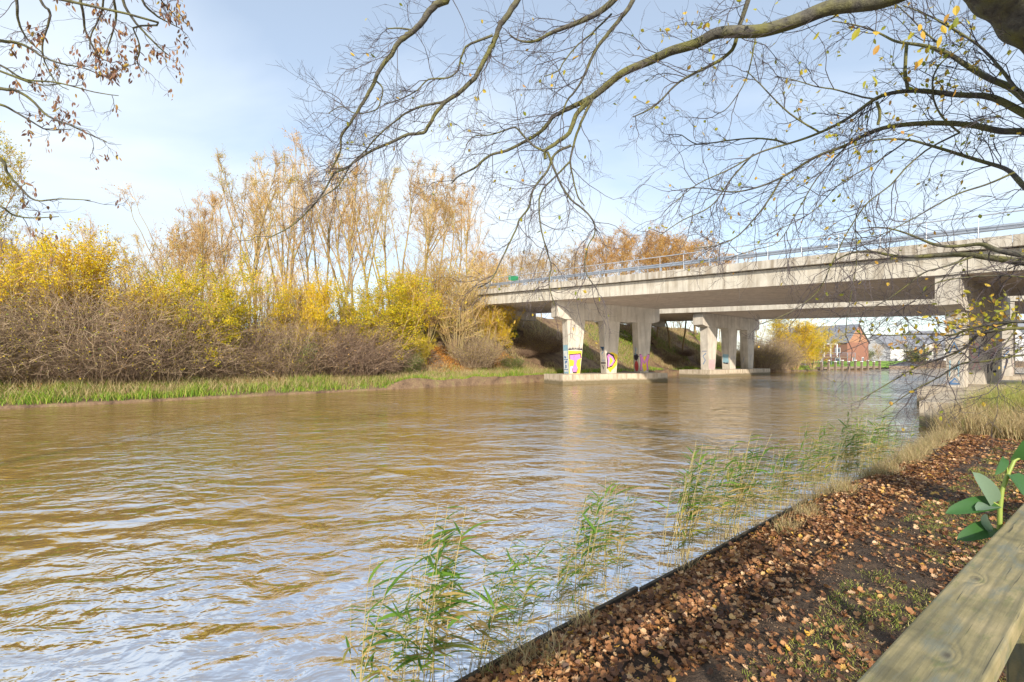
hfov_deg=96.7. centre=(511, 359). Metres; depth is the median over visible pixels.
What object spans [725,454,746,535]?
reed
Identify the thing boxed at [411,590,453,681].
reed
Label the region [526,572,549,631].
reed
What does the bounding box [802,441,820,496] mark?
reed
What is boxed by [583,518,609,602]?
reed
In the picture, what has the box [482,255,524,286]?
oak tree
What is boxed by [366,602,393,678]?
reed
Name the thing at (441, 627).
reed
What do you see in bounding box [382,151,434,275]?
alder tree
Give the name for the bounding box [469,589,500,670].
reed
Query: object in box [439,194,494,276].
alder tree
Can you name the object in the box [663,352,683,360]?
bramble thicket
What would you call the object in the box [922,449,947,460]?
dead branch
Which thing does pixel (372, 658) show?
reed
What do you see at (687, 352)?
bramble thicket
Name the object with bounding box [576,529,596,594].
reed
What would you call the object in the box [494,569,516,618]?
reed
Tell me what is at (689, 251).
oak tree
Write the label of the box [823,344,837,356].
pergola frame
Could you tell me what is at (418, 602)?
reed
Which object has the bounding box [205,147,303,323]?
alder tree
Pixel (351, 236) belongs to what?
alder tree
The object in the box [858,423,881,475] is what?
reed
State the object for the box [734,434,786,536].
reed
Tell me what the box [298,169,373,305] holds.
alder tree
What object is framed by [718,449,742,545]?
reed
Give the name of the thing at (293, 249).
alder tree
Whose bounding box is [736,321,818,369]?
bramble thicket
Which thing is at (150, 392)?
bank grass
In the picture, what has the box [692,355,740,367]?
bramble thicket
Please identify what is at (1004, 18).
beech tree
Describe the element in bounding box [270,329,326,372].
thicket
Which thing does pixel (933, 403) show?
bank wall
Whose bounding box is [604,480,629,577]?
reed
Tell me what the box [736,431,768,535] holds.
reed
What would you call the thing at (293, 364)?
bramble thicket
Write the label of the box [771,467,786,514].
reed
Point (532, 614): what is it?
reed
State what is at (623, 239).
oak tree
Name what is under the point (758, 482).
reed
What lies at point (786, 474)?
reed
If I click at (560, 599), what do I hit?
reed
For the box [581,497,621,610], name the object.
reed
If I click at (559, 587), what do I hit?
reed
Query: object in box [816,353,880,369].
jetty
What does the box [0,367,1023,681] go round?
river water
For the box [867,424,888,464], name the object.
reed
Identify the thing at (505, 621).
reed
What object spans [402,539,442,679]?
reed
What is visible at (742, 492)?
reed
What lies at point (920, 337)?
white house
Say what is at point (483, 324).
hazel shrub
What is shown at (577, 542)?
reed
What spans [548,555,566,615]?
reed
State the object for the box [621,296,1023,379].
road bridge
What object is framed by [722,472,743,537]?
reed
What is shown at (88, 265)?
yellow shrub
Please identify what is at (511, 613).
reed
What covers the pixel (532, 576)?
reed
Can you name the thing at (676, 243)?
oak tree
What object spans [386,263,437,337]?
sapling clump
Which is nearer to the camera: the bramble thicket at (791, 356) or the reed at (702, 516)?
the reed at (702, 516)
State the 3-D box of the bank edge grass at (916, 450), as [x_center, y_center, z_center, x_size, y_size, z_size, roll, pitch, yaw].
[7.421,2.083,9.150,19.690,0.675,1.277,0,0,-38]
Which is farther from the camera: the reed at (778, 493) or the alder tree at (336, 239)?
the alder tree at (336, 239)
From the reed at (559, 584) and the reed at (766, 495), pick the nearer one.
the reed at (559, 584)
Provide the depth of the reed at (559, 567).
4.46 m
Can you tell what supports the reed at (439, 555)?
in the river water
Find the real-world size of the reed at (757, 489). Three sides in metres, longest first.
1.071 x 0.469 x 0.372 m
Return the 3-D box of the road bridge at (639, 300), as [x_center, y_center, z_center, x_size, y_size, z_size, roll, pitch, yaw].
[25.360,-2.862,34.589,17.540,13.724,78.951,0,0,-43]
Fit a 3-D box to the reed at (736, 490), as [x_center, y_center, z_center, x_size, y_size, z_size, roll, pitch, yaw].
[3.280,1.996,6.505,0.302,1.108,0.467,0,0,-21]
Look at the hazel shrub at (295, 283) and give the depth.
38.36 m
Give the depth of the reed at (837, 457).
8.61 m
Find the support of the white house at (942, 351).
on the bank at (540, 359)
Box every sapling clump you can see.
[0,240,112,311]
[0,245,98,320]
[42,250,154,290]
[114,258,213,307]
[163,269,239,311]
[206,260,258,304]
[216,264,293,338]
[234,249,313,331]
[280,266,333,328]
[290,279,344,328]
[335,268,392,340]
[352,277,393,337]
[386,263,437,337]
[405,259,459,338]
[437,266,478,339]
[467,245,525,342]
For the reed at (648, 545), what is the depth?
5.33 m
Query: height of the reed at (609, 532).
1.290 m
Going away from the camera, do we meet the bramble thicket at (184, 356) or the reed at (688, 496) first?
the reed at (688, 496)
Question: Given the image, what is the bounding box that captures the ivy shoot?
[945,440,1023,540]
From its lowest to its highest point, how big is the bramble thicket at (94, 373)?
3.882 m
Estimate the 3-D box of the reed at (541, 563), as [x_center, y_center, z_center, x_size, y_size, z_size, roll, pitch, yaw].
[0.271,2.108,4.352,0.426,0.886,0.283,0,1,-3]
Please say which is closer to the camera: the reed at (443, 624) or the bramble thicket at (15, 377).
the reed at (443, 624)
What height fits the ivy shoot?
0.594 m
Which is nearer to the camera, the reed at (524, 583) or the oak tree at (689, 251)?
the reed at (524, 583)
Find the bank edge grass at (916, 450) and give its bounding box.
[447,423,969,679]
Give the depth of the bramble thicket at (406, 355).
41.60 m
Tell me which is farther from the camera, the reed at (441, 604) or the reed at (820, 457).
the reed at (820, 457)
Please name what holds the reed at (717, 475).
in the river water
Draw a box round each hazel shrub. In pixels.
[227,250,331,339]
[371,226,469,346]
[400,238,508,357]
[443,253,513,349]
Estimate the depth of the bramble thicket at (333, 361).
37.83 m
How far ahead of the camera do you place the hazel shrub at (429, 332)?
48.25 m
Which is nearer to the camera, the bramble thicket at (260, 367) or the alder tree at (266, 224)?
the bramble thicket at (260, 367)
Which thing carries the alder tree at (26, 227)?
on the bank at (540, 359)
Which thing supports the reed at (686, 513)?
in the river water
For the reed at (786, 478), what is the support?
in the river water
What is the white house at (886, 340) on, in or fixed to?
on the bank at (540, 359)
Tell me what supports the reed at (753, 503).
in the river water
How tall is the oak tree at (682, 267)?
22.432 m
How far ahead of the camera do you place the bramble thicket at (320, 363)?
36.59 m
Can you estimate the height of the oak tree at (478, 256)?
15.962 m
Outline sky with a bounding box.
[0,0,1023,349]
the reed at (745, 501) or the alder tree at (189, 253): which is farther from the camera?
the alder tree at (189, 253)
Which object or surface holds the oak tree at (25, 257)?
on the bank at (540, 359)
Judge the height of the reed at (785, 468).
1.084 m
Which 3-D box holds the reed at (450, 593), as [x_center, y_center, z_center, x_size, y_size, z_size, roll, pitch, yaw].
[-0.523,1.815,3.398,0.664,1.470,0.422,0,0,-15]
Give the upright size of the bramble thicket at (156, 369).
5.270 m
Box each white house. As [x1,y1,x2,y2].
[868,334,924,360]
[906,330,941,359]
[931,335,945,360]
[1015,323,1023,360]
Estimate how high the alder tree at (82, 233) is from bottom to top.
12.748 m
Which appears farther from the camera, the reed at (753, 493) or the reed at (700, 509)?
the reed at (753, 493)
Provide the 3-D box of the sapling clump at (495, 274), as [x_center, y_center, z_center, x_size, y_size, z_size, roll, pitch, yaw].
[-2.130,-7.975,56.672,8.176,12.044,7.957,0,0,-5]
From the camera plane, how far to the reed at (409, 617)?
3.10 m
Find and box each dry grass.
[0,314,737,402]
[922,381,1023,440]
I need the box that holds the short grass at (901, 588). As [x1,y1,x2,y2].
[742,438,1023,681]
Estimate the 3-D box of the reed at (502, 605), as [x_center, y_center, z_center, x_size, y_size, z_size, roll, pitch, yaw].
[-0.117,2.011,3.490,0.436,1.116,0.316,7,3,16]
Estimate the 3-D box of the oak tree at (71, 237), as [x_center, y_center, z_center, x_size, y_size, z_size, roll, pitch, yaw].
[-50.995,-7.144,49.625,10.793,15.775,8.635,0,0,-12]
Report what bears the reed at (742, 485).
in the river water
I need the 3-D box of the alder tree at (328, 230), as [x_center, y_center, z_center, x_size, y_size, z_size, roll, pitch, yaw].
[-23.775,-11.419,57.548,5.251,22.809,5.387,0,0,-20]
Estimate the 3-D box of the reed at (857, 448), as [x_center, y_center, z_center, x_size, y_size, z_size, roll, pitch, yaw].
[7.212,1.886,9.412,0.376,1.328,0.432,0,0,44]
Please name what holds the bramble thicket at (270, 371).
on the bank at (540, 359)
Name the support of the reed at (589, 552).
in the river water
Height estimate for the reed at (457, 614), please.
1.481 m
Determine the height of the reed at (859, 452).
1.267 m
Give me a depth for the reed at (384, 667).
3.13 m
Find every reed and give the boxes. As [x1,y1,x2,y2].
[331,559,401,681]
[337,568,393,681]
[340,556,401,681]
[342,600,379,679]
[345,590,386,678]
[355,595,413,680]
[360,573,402,670]
[361,557,416,681]
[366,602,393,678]
[368,568,413,680]
[374,611,416,681]
[382,602,412,681]
[384,518,447,669]
[386,633,405,681]
[389,643,410,680]
[394,537,446,663]
[395,538,473,680]
[398,579,432,681]
[399,598,420,670]
[401,605,428,681]
[402,506,486,667]
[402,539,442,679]
[402,589,422,650]
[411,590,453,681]
[412,507,467,678]
[412,542,470,671]
[415,537,470,680]
[418,522,476,681]
[418,528,465,679]
[418,539,465,680]
[422,536,469,668]
[423,518,462,678]
[424,585,455,678]
[425,555,464,666]
[443,508,493,681]
[447,591,478,648]
[447,603,465,663]
[449,554,509,667]
[457,590,476,655]
[463,559,508,659]
[465,572,505,658]
[465,584,505,670]
[469,548,526,665]
[469,567,510,668]
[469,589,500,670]
[477,539,531,665]
[480,571,512,644]
[482,570,524,674]
[490,590,519,655]
[492,592,515,652]
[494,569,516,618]
[498,550,537,621]
[500,535,532,603]
[500,575,522,652]
[503,547,551,645]
[504,591,518,637]
[505,538,542,639]
[508,592,529,648]
[513,549,531,647]
[515,553,539,622]
[515,582,532,635]
[516,549,549,623]
[516,586,544,643]
[523,529,557,619]
[525,541,547,604]
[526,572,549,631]
[532,560,551,614]
[542,577,556,630]
[543,539,576,608]
[546,526,575,615]
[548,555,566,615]
[549,547,573,621]
[549,557,579,623]
[552,541,571,598]
[554,508,590,585]
[554,580,569,612]
[556,542,584,609]
[559,503,606,605]
[561,496,597,572]
[561,501,590,591]
[562,557,576,614]
[564,516,592,588]
[565,533,594,609]
[565,550,598,617]
[568,582,580,606]
[570,494,602,594]
[572,511,602,595]
[573,496,600,586]
[573,503,597,577]
[576,489,606,591]
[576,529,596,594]
[578,491,616,609]
[578,506,617,602]
[579,492,607,583]
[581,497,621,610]
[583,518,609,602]
[584,520,608,590]
[587,478,632,572]
[589,484,620,576]
[591,531,618,601]
[594,485,626,583]
[600,477,626,592]
[601,496,630,583]
[602,524,636,590]
[603,497,637,578]
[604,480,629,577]
[605,483,645,576]
[611,493,651,581]
[612,497,642,583]
[619,506,640,584]
[638,522,653,567]
[639,523,659,568]
[650,482,685,552]
[653,487,685,570]
[660,446,706,556]
[666,450,714,562]
[667,452,701,567]
[668,468,695,564]
[670,470,700,555]
[671,462,707,553]
[672,468,699,536]
[674,460,709,562]
[675,480,692,556]
[675,480,701,565]
[676,455,705,557]
[677,462,713,546]
[678,446,723,546]
[678,475,704,554]
[680,479,717,556]
[681,481,703,560]
[682,462,728,555]
[682,467,703,562]
[682,485,713,555]
[683,442,716,553]
[683,457,718,543]
[685,464,730,561]
[686,443,720,562]
[697,491,726,554]
[699,468,719,534]
[701,471,722,549]
[704,452,736,542]
[704,466,741,545]
[706,470,725,550]
[708,480,731,545]
[709,465,745,548]
[710,450,724,536]
[712,447,723,515]
[715,459,749,529]
[716,446,748,540]
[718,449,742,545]
[719,457,744,541]
[719,457,750,538]
[719,470,736,524]
[719,475,745,541]
[720,434,770,535]
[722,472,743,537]
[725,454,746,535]
[725,465,768,541]
[728,440,746,512]
[729,466,755,535]
[730,462,751,532]
[731,442,757,538]
[733,452,755,534]
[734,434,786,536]
[734,461,755,527]
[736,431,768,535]
[738,434,771,531]
[742,455,773,527]
[742,476,765,527]
[744,454,765,526]
[745,463,777,527]
[745,466,758,526]
[751,461,764,522]
[751,461,768,524]
[752,445,769,525]
[756,462,771,520]
[761,458,779,517]
[761,474,773,513]
[761,475,781,520]
[764,460,778,515]
[765,455,788,512]
[768,445,799,513]
[769,444,788,512]
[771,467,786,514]
[772,446,800,513]
[772,470,790,515]
[773,443,791,498]
[774,439,792,504]
[774,442,797,512]
[775,449,803,502]
[780,449,796,505]
[781,446,795,508]
[781,446,803,501]
[781,454,790,504]
[785,453,811,509]
[788,434,812,504]
[791,426,811,496]
[791,452,813,506]
[791,457,814,505]
[796,442,821,499]
[797,442,825,486]
[797,443,814,501]
[800,435,818,485]
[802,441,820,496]
[803,422,819,493]
[804,426,830,498]
[805,440,827,490]
[809,428,829,477]
[811,426,834,488]
[812,437,828,483]
[818,421,834,486]
[818,424,841,483]
[819,442,841,492]
[824,433,838,484]
[825,427,861,480]
[828,429,854,479]
[831,425,851,484]
[831,435,845,470]
[832,438,847,480]
[838,412,850,482]
[838,418,852,477]
[839,427,857,479]
[844,429,861,480]
[847,424,866,475]
[847,429,862,476]
[847,431,867,476]
[848,429,870,476]
[854,422,873,475]
[855,414,871,469]
[856,419,868,473]
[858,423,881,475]
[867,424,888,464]
[868,413,882,455]
[868,415,891,460]
[868,428,881,463]
[869,416,889,458]
[871,416,896,460]
[874,413,893,462]
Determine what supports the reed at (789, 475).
in the river water
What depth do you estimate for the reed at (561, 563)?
4.48 m
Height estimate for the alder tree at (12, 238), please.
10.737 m
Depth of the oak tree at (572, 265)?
89.32 m
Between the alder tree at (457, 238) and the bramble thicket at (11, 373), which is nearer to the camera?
the bramble thicket at (11, 373)
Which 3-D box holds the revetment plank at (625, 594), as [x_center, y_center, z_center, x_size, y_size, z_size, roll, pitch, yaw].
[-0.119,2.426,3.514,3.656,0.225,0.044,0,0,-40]
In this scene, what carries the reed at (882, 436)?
in the river water
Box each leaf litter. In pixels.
[0,344,519,390]
[461,433,1023,681]
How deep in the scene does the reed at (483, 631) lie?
3.47 m
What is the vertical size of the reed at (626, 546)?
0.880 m
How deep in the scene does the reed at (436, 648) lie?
3.34 m
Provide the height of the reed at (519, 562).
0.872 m
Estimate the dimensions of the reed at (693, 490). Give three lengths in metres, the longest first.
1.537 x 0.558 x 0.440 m
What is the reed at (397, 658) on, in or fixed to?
in the river water
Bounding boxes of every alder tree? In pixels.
[0,231,37,291]
[9,225,59,296]
[73,210,102,289]
[83,230,102,279]
[102,186,222,302]
[108,181,230,303]
[110,232,172,288]
[129,217,185,294]
[160,221,198,297]
[178,207,216,294]
[179,185,246,308]
[191,188,272,296]
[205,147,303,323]
[228,144,289,325]
[229,177,268,303]
[235,168,305,304]
[241,146,306,289]
[256,126,316,296]
[278,155,336,314]
[280,128,377,313]
[288,153,325,291]
[289,152,362,305]
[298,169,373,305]
[309,183,344,281]
[328,149,406,323]
[343,157,394,332]
[349,168,401,307]
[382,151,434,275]
[412,157,444,277]
[415,182,486,289]
[416,171,466,284]
[437,163,480,306]
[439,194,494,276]
[755,319,768,345]
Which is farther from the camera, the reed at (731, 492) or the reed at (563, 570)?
the reed at (731, 492)
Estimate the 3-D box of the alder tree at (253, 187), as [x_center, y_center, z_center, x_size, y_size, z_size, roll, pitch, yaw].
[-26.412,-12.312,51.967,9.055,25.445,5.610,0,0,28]
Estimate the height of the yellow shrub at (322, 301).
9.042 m
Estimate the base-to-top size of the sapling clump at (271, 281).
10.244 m
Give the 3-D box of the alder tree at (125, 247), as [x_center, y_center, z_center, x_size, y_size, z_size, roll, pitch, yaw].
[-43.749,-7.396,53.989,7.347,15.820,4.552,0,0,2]
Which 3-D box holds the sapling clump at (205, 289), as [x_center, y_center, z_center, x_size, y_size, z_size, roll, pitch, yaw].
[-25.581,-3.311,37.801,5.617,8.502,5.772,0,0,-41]
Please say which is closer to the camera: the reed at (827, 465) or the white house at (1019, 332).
the reed at (827, 465)
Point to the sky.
(229, 98)
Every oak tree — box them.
[0,0,195,266]
[0,223,114,293]
[3,233,62,290]
[60,241,164,299]
[133,214,248,299]
[395,162,487,277]
[460,241,498,288]
[478,257,503,288]
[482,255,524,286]
[493,244,537,285]
[514,242,554,285]
[524,249,567,316]
[529,247,581,318]
[551,252,583,281]
[553,237,595,279]
[569,237,620,277]
[571,226,629,276]
[594,229,643,331]
[598,218,656,273]
[617,225,677,349]
[632,221,684,272]
[644,224,716,352]
[645,224,702,338]
[660,237,700,337]
[698,235,758,266]
[870,343,885,358]
[928,343,941,361]
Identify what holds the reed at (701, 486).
in the river water
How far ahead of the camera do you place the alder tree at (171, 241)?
38.04 m
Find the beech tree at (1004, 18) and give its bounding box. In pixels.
[202,0,1023,458]
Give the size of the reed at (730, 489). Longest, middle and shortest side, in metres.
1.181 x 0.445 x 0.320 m
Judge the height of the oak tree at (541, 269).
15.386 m
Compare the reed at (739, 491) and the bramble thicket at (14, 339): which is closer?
the reed at (739, 491)
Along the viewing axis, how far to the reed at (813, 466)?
8.09 m
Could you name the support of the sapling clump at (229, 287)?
on the bank at (540, 359)
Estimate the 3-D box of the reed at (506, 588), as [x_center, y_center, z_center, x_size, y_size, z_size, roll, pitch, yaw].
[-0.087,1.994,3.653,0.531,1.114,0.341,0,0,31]
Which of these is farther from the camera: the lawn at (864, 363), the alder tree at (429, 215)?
the lawn at (864, 363)
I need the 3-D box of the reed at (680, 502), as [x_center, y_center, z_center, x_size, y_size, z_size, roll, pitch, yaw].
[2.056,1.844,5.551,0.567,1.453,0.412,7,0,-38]
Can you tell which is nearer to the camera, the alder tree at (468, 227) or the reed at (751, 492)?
the reed at (751, 492)
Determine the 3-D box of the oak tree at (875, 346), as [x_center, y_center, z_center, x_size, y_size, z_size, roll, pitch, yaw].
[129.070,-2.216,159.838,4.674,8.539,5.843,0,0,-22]
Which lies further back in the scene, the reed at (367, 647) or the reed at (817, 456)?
the reed at (817, 456)
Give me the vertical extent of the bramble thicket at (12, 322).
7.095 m
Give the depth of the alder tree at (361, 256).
50.36 m
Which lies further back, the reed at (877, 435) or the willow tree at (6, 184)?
the willow tree at (6, 184)
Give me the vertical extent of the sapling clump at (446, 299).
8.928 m
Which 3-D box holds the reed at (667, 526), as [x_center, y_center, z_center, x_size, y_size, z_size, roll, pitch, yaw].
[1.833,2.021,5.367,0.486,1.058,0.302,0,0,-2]
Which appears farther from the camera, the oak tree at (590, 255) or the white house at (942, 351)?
the white house at (942, 351)
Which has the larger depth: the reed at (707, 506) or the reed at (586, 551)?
the reed at (707, 506)
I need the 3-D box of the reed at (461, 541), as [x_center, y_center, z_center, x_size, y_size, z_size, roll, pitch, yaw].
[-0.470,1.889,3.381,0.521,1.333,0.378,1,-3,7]
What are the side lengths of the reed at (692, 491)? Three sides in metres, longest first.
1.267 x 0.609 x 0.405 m
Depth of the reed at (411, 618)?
3.50 m
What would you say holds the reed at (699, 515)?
in the river water
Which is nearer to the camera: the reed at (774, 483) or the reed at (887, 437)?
the reed at (774, 483)
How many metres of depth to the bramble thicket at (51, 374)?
26.09 m
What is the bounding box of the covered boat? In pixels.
[889,362,919,368]
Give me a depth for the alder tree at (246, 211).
63.28 m
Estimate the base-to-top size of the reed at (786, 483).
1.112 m
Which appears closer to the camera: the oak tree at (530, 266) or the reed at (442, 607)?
the reed at (442, 607)
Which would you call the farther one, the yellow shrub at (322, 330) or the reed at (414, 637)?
the yellow shrub at (322, 330)
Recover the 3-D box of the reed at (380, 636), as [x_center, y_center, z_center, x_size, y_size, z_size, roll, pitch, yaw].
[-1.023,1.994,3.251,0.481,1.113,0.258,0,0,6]
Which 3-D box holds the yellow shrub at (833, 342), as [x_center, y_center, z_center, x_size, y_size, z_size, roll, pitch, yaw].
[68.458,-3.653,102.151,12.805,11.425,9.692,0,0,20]
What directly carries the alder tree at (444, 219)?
on the bank at (540, 359)
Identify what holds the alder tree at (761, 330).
on the bank at (540, 359)
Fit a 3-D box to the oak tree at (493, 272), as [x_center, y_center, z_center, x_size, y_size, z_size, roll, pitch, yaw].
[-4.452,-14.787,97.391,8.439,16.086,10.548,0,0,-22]
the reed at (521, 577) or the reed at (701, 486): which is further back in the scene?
the reed at (701, 486)
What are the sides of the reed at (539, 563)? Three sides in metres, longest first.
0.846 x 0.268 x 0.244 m
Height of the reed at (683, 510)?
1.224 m
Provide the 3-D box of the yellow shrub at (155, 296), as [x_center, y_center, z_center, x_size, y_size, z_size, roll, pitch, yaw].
[-25.712,-2.771,30.007,8.306,8.548,8.585,0,0,33]
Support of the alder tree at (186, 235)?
on the bank at (540, 359)
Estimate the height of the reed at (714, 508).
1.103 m
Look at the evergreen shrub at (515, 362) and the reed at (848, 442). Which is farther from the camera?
the evergreen shrub at (515, 362)
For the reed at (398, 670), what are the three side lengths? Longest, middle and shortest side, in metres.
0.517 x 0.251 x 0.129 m
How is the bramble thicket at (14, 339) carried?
on the bank at (540, 359)
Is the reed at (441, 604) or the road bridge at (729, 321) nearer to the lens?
the reed at (441, 604)
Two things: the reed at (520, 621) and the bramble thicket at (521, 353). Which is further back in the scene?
the bramble thicket at (521, 353)
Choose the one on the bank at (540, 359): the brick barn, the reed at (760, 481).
the brick barn
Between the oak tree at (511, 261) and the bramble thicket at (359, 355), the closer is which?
the bramble thicket at (359, 355)
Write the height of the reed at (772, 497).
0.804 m
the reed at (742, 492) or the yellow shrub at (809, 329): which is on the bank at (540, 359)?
the yellow shrub at (809, 329)
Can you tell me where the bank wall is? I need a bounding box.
[919,390,982,426]
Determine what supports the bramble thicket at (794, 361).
on the bank at (540, 359)
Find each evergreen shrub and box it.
[398,350,427,373]
[498,352,527,369]
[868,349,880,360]
[897,343,933,361]
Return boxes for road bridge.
[452,209,1023,403]
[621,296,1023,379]
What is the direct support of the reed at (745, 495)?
in the river water
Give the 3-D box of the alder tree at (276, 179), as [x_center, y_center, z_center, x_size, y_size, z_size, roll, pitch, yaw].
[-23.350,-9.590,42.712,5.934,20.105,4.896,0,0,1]
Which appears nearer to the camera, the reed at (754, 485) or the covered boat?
the reed at (754, 485)
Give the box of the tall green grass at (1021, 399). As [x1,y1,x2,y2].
[952,379,1023,412]
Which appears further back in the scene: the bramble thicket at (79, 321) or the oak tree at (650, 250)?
the oak tree at (650, 250)
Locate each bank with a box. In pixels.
[0,310,1023,408]
[518,436,1023,681]
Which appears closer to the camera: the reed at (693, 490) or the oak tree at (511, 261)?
the reed at (693, 490)
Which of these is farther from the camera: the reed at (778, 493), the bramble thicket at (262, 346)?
the bramble thicket at (262, 346)
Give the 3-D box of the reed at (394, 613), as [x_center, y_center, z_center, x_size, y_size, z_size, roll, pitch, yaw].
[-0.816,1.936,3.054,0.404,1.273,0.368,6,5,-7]
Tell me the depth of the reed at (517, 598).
3.78 m
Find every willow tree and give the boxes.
[0,121,54,285]
[759,319,800,345]
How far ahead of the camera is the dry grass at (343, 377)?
38.30 m
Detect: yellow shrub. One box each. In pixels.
[0,218,146,346]
[19,251,199,353]
[124,235,296,371]
[141,318,188,365]
[258,266,343,358]
[292,311,346,369]
[316,239,444,362]
[384,266,448,347]
[404,332,437,369]
[477,285,524,356]
[766,318,835,369]
[791,319,848,368]
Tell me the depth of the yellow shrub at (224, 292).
32.43 m
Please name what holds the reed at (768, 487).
in the river water
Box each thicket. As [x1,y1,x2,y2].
[0,245,245,383]
[0,258,275,381]
[0,265,202,381]
[0,283,106,382]
[0,289,132,386]
[0,295,40,356]
[0,297,150,381]
[0,298,71,375]
[0,304,58,374]
[0,347,62,384]
[0,354,42,382]
[2,329,91,383]
[4,336,110,382]
[22,329,167,387]
[42,279,284,382]
[87,338,197,382]
[91,346,183,382]
[126,331,245,381]
[148,304,278,377]
[184,350,250,380]
[190,319,292,375]
[202,315,307,375]
[207,333,297,378]
[230,294,366,375]
[233,342,318,377]
[251,334,327,376]
[265,317,395,375]
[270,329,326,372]
[281,309,436,375]
[301,349,358,373]
[332,333,393,373]
[343,345,388,374]
[346,326,424,371]
[365,338,417,374]
[434,323,516,368]
[513,332,562,352]
[514,347,539,356]
[519,328,562,353]
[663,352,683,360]
[673,347,700,355]
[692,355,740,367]
[719,331,801,369]
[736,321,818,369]
[754,335,819,367]
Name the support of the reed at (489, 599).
in the river water
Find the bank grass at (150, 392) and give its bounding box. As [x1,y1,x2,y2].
[0,323,840,405]
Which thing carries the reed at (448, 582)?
in the river water
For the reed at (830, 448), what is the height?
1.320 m
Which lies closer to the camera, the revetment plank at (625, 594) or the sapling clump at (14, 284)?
the revetment plank at (625, 594)
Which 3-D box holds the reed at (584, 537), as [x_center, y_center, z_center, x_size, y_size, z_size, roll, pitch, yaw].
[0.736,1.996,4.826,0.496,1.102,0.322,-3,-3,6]
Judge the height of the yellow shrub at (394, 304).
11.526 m
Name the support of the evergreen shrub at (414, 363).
on the bank at (540, 359)
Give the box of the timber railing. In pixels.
[857,503,1023,681]
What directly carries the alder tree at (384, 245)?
on the bank at (540, 359)
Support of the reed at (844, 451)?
in the river water
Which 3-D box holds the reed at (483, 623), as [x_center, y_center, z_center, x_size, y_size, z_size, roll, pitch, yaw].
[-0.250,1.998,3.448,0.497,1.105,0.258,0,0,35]
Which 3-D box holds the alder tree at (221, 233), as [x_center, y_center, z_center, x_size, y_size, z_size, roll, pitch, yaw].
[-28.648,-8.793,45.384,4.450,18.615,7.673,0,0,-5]
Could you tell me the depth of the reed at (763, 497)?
6.65 m
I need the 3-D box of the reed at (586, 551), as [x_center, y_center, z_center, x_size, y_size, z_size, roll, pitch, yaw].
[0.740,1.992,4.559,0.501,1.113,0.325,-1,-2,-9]
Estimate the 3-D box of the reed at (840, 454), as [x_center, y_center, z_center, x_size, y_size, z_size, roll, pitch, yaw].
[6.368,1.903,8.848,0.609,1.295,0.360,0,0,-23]
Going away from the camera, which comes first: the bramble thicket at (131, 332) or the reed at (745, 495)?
the reed at (745, 495)
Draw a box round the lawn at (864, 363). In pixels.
[812,361,902,366]
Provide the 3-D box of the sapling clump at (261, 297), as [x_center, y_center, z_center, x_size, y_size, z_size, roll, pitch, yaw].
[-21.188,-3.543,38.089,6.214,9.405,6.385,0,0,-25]
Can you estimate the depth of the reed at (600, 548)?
4.63 m
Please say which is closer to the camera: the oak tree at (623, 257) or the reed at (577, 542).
the reed at (577, 542)
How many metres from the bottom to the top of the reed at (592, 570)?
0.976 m
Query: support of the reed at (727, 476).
in the river water
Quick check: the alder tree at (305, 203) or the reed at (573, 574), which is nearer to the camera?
the reed at (573, 574)
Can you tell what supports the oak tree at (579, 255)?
on the bank at (540, 359)
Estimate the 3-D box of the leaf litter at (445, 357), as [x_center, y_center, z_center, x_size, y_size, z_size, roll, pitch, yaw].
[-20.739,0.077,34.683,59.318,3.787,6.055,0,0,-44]
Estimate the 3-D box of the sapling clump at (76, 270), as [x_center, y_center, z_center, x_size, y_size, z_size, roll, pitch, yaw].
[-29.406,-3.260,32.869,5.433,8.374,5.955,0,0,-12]
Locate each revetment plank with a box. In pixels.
[454,586,637,681]
[639,498,807,591]
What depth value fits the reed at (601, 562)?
4.64 m
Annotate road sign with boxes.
[508,275,517,280]
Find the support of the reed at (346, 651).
in the river water
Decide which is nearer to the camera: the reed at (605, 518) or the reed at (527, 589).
the reed at (527, 589)
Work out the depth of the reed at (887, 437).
10.07 m
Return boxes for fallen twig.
[537,629,557,645]
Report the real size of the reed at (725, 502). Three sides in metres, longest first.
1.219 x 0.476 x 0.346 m
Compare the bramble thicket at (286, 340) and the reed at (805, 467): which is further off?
the bramble thicket at (286, 340)
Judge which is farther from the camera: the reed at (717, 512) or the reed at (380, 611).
the reed at (717, 512)
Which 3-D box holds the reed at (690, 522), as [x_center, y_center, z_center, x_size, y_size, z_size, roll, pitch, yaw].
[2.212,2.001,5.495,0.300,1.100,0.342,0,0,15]
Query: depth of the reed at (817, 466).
8.29 m
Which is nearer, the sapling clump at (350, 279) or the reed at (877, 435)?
the reed at (877, 435)
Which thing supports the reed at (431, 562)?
in the river water
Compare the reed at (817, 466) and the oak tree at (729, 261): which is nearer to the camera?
the reed at (817, 466)
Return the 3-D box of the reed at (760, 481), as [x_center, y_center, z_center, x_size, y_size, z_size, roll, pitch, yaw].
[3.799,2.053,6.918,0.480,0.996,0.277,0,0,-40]
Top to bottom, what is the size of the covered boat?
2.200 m
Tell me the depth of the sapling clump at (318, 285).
41.75 m
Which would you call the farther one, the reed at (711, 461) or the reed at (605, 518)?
the reed at (711, 461)
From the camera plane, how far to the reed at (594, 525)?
5.08 m
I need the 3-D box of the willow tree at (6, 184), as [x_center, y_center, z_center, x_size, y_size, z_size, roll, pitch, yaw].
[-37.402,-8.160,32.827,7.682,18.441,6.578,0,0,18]
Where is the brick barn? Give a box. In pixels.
[786,324,870,360]
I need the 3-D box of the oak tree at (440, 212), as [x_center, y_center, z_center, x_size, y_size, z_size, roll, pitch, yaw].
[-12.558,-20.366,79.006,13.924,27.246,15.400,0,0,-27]
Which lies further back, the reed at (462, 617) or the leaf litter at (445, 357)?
the leaf litter at (445, 357)
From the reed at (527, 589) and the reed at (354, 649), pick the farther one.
the reed at (527, 589)

